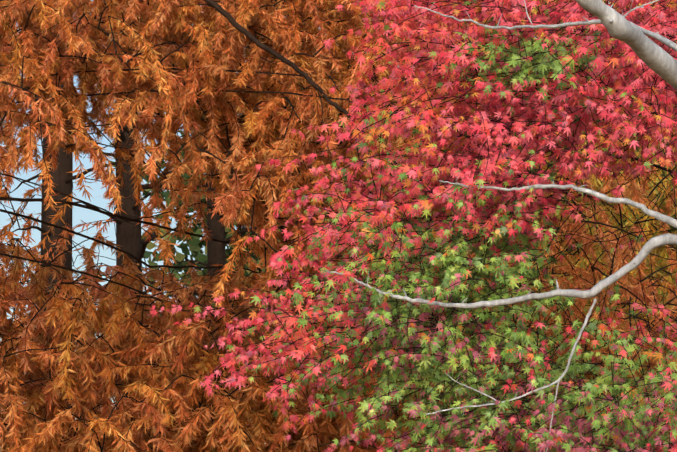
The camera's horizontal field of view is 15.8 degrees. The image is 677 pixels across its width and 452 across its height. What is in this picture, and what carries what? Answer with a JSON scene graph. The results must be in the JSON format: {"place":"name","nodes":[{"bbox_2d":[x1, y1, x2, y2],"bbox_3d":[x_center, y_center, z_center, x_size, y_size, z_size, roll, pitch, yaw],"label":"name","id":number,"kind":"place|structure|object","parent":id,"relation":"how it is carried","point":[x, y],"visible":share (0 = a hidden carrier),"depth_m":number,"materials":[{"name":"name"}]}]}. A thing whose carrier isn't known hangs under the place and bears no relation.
{"place":"outdoors","nodes":[
{"label":"outdoors","id":0,"kind":"place"},
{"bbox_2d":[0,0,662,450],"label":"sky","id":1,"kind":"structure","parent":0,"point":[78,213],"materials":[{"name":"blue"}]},
{"bbox_2d":[0,0,676,416],"bbox_3d":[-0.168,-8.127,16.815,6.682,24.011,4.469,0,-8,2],"label":"dawn redwood","id":2,"kind":"object","parent":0,"point":[230,42],"depth_m":14.45,"materials":[{"name":"orange plant"}]},
{"bbox_2d":[0,219,676,451],"bbox_3d":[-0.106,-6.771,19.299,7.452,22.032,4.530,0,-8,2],"label":"dawn redwood","id":3,"kind":"object","parent":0,"point":[85,364],"depth_m":17.08,"materials":[{"name":"orange plant"}]},
{"bbox_2d":[102,0,676,441],"bbox_3d":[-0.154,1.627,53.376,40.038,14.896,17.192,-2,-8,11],"label":"trees","id":4,"kind":"object","parent":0,"point":[195,245],"depth_m":55.46,"materials":[{"name":"green plant"}]},
{"bbox_2d":[149,0,676,451],"bbox_3d":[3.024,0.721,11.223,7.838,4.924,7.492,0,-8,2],"label":"japanese maple","id":5,"kind":"object","parent":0,"point":[556,437],"depth_m":10.34,"materials":[{"name":"red plant"}]},
{"bbox_2d":[338,0,676,448],"bbox_3d":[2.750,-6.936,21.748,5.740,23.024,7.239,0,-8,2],"label":"foliage","id":6,"kind":"object","parent":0,"point":[658,251],"depth_m":18.88,"materials":[{"name":"orange plant"}]},
{"label":"ground","id":7,"kind":"structure","parent":0,"visible":0},
{"bbox_2d":[0,10,336,448],"bbox_3d":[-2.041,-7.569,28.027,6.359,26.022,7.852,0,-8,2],"label":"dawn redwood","id":8,"kind":"object","parent":7,"relation":"on","point":[62,179],"depth_m":26.99,"materials":[{"name":"brown plant"}]},
{"bbox_2d":[0,0,382,435],"bbox_3d":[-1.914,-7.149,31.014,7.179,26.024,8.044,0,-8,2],"label":"dawn redwood","id":9,"kind":"object","parent":7,"relation":"on","point":[129,239],"depth_m":29.91,"materials":[{"name":"brown plant"}]},
{"bbox_2d":[0,13,434,451],"bbox_3d":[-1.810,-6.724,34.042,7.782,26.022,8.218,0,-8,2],"label":"tree","id":10,"kind":"object","parent":7,"relation":"on","point":[215,250],"depth_m":32.92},
{"bbox_2d":[326,0,676,451],"bbox_3d":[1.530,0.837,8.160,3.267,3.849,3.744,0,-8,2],"label":"tree branches","id":11,"kind":"object","parent":7,"relation":"on","point":[657,59],"visible":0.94,"depth_m":9.89,"materials":[{"name":"grey plant"}]}
]}

